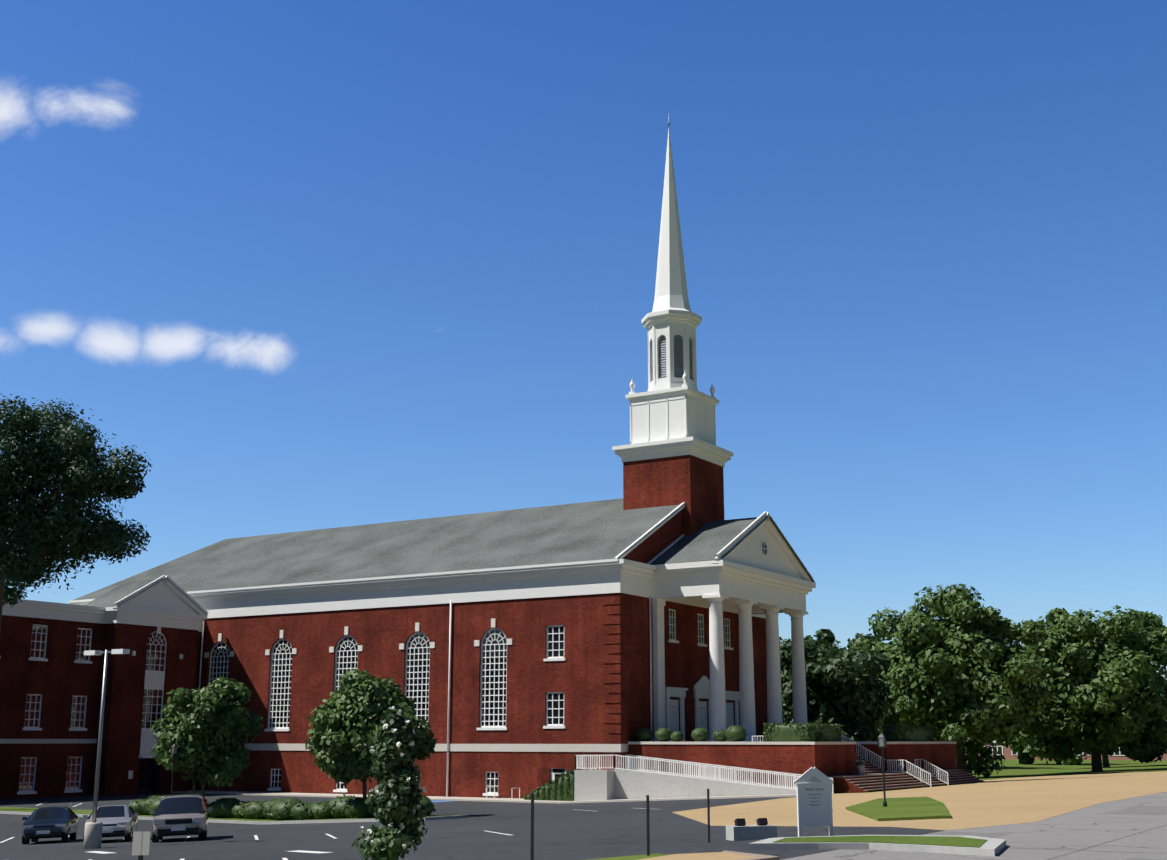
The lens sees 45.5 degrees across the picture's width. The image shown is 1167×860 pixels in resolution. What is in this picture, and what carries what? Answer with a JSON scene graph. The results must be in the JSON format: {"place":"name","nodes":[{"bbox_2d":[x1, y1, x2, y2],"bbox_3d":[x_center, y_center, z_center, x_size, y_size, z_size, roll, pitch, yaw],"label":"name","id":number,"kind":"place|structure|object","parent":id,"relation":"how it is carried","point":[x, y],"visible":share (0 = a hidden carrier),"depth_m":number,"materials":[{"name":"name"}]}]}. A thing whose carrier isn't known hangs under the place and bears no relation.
{"place":"outdoors","nodes":[
{"label":"outdoors","id":0,"kind":"place"},
{"bbox_2d":[0,793,944,859],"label":"parking lot","id":1,"kind":"structure","parent":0,"point":[570,831],"depth_m":48.47,"materials":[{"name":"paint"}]},
{"bbox_2d":[22,802,77,843],"bbox_3d":[-22.588,16.720,58.989,2.120,1.682,4.805,3,-13,-13],"label":"blue sedan","id":2,"kind":"object","parent":1,"relation":"on","point":[52,822],"visible":1,"depth_m":57.48,"materials":[{"name":"blue metal"}]},
{"bbox_2d":[83,649,129,848],"bbox_3d":[-17.493,11.536,50.245,2.100,7.100,0.600,-8,-15,31],"label":"parking lot light","id":3,"kind":"object","parent":1,"relation":"on","point":[93,835],"visible":0.88,"depth_m":49.99,"materials":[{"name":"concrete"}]},
{"bbox_2d":[83,801,138,842],"bbox_3d":[-19.279,16.044,56.827,2.120,1.682,4.805,3,-13,-13],"label":"silver sedan","id":4,"kind":"object","parent":1,"relation":"on","point":[118,820],"visible":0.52,"depth_m":55.50,"materials":[{"name":"grey metal"}]},
{"bbox_2d":[171,744,177,794],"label":"lamp post","id":5,"kind":"object","parent":1,"relation":"on","point":[174,749],"visible":0.73,"depth_m":77.08,"materials":[{"name":"black metal"}]},
{"bbox_2d":[150,794,211,842],"bbox_3d":[-15.898,15.362,54.975,2.320,1.854,5.170,3,-13,-13],"label":"car","id":6,"kind":"object","parent":1,"relation":"on","point":[180,814],"visible":1,"depth_m":53.15,"materials":[{"name":"beige"}]},
{"bbox_2d":[128,794,435,820],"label":"shrubs","id":7,"kind":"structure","parent":1,"relation":"on","point":[338,807],"depth_m":74.59,"materials":[{"name":"green plant"}]},
{"bbox_2d":[0,800,643,859],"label":"car park markings","id":8,"kind":"object","parent":1,"relation":"on","point":[186,838],"visible":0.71,"depth_m":47.61,"materials":[{"name":"paint"}]},
{"bbox_2d":[707,789,709,842],"bbox_3d":[3.245,10.020,36.033,0.045,1.400,0.045,-8,-15,31],"label":"post","id":9,"kind":"object","parent":1,"relation":"on","point":[708,806],"visible":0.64,"depth_m":36.04,"materials":[{"name":"black metal"}]},
{"bbox_2d":[794,767,833,836],"bbox_3d":[6.061,9.850,36.469,1.149,1.968,0.120,4,-13,-17],"label":"church sign","id":10,"kind":"object","parent":1,"relation":"on","point":[814,795],"visible":0.98,"depth_m":36.46,"materials":[{"name":"white paint"}]},
{"bbox_2d":[0,0,1166,676],"label":"sky","id":11,"kind":"structure","parent":0,"point":[323,264],"materials":[{"name":"blue"}]},
{"bbox_2d":[19,759,1166,830],"bbox_3d":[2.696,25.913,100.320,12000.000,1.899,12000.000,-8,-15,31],"label":"lawn","id":12,"kind":"structure","parent":0,"point":[1014,768],"depth_m":201.67,"materials":[{"name":"green plant"}]},
{"bbox_2d":[0,393,150,632],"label":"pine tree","id":13,"kind":"object","parent":12,"relation":"on","point":[65,459],"visible":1,"depth_m":88.08,"materials":[{"name":"green plant"}]},
{"bbox_2d":[0,575,208,798],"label":"brick building","id":14,"kind":"structure","parent":12,"relation":"on","point":[51,678],"depth_m":113.94,"materials":[{"name":"red brick"}]},
{"bbox_2d":[132,831,150,859],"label":"parking sign","id":15,"kind":"object","parent":12,"relation":"on","point":[141,844],"visible":1,"depth_m":18.19,"materials":[{"name":"white metal"}]},
{"bbox_2d":[149,676,262,794],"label":"island tree","id":16,"kind":"object","parent":12,"relation":"on","point":[202,729],"visible":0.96,"depth_m":78.47,"materials":[{"name":"green plant"}]},
{"bbox_2d":[305,668,436,802],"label":"island tree","id":17,"kind":"object","parent":12,"relation":"on","point":[361,702],"visible":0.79,"depth_m":72.28,"materials":[{"name":"green plant"}]},
{"bbox_2d":[351,706,427,859],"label":"magnolia tree","id":18,"kind":"object","parent":12,"relation":"on","point":[398,813],"visible":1,"depth_m":23.78,"materials":[{"name":"green plant"}]},
{"bbox_2d":[69,498,767,798],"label":"church building","id":19,"kind":"structure","parent":12,"relation":"on","point":[507,650],"depth_m":112.24,"materials":[{"name":"brick"}]},
{"bbox_2d":[612,113,733,562],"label":"church steeple","id":20,"kind":"object","parent":19,"relation":"on","point":[671,453],"visible":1,"depth_m":117.54,"materials":[{"name":"paint"}]},
{"bbox_2d":[530,794,533,859],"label":"post","id":21,"kind":"object","parent":12,"relation":"on","point":[532,830],"visible":1,"depth_m":26.36,"materials":[{"name":"black metal"}]},
{"bbox_2d":[524,769,588,800],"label":"ramp hedge","id":22,"kind":"object","parent":12,"relation":"on","point":[561,788],"visible":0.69,"depth_m":100.86,"materials":[{"name":"green plant"}]},
{"bbox_2d":[0,771,1166,859],"bbox_3d":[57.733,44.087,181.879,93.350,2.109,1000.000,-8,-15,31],"label":"paved walkway","id":23,"kind":"structure","parent":12,"relation":"on","point":[1008,801],"depth_m":58.39,"materials":[{"name":"concrete"}]},
{"bbox_2d":[878,732,886,806],"bbox_3d":[12.359,14.023,57.292,0.270,3.090,0.270,-8,-15,31],"label":"lamp post","id":24,"kind":"object","parent":23,"relation":"on","point":[882,744],"depth_m":57.37,"materials":[{"name":"black metal"}]},
{"bbox_2d":[646,795,649,855],"bbox_3d":[1.371,8.469,29.507,0.045,1.400,0.045,-8,-15,31],"label":"post","id":25,"kind":"object","parent":12,"relation":"on","point":[648,827],"visible":1,"depth_m":29.50,"materials":[{"name":"black metal"}]},
{"bbox_2d":[486,754,833,800],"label":"access ramp","id":26,"kind":"structure","parent":12,"relation":"on","point":[632,782],"depth_m":97.94,"materials":[{"name":"grey concrete"}]},
{"bbox_2d":[779,636,785,644],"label":"oak tree","id":27,"kind":"object","parent":12,"relation":"on","point":[780,638],"depth_m":223.42,"materials":[{"name":"green plant"}]},
{"bbox_2d":[781,673,790,721],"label":"dark tree","id":28,"kind":"object","parent":12,"relation":"on","point":[787,714],"depth_m":133.64,"materials":[{"name":"green plant"}]},
{"bbox_2d":[628,734,983,792],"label":"church terrace","id":29,"kind":"structure","parent":12,"relation":"on","point":[849,766],"depth_m":99.18,"materials":[{"name":"brick"}]},
{"bbox_2d":[647,511,815,741],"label":"portico","id":30,"kind":"structure","parent":29,"relation":"on","point":[756,565],"depth_m":108.84,"materials":[{"name":"white paint"}]},
{"bbox_2d":[635,722,934,741],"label":"terrace hedges","id":31,"kind":"object","parent":29,"relation":"on","point":[801,732],"visible":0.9,"depth_m":98.87,"materials":[{"name":"green plant"}]},
{"bbox_2d":[779,628,884,675],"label":"oak tree","id":32,"kind":"object","parent":12,"relation":"on","point":[827,635],"visible":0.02,"depth_m":179.24,"materials":[{"name":"green plant"}]},
{"bbox_2d":[779,635,893,740],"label":"dark tree","id":33,"kind":"object","parent":12,"relation":"on","point":[848,691],"visible":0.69,"depth_m":133.04,"materials":[{"name":"green plant"}]},
{"bbox_2d":[877,721,995,751],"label":"tree","id":34,"kind":"object","parent":12,"relation":"on","point":[968,747],"depth_m":226.28,"materials":[{"name":"green plant"}]},
{"bbox_2d":[850,584,1054,777],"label":"oak tree","id":35,"kind":"object","parent":12,"relation":"on","point":[947,676],"visible":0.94,"depth_m":142.33,"materials":[{"name":"green plant"}]},
{"bbox_2d":[996,728,1118,764],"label":"tree","id":36,"kind":"object","parent":12,"relation":"on","point":[1024,757],"visible":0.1,"depth_m":259.93,"materials":[{"name":"green plant"}]},
{"bbox_2d":[964,738,1166,759],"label":"school building","id":37,"kind":"structure","parent":12,"relation":"on","point":[1007,753],"depth_m":331.96,"materials":[{"name":"brick"}]},
{"bbox_2d":[1005,605,1166,771],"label":"oak tree","id":38,"kind":"object","parent":12,"relation":"on","point":[1106,683],"visible":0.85,"depth_m":152.80,"materials":[{"name":"green plant"}]},
{"bbox_2d":[1032,666,1166,767],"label":"tree","id":39,"kind":"object","parent":12,"relation":"on","point":[1105,752],"visible":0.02,"depth_m":202.66,"materials":[{"name":"green plant"}]},
{"bbox_2d":[726,818,776,840],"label":"floodlights on base","id":40,"kind":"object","parent":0,"point":[740,829],"depth_m":36.53,"materials":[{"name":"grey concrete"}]},
{"bbox_2d":[783,792,1166,859],"bbox_3d":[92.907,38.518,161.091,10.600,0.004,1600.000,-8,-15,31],"label":"road","id":41,"kind":"structure","parent":0,"point":[1134,828],"depth_m":36.11,"materials":[{"name":"concrete"}]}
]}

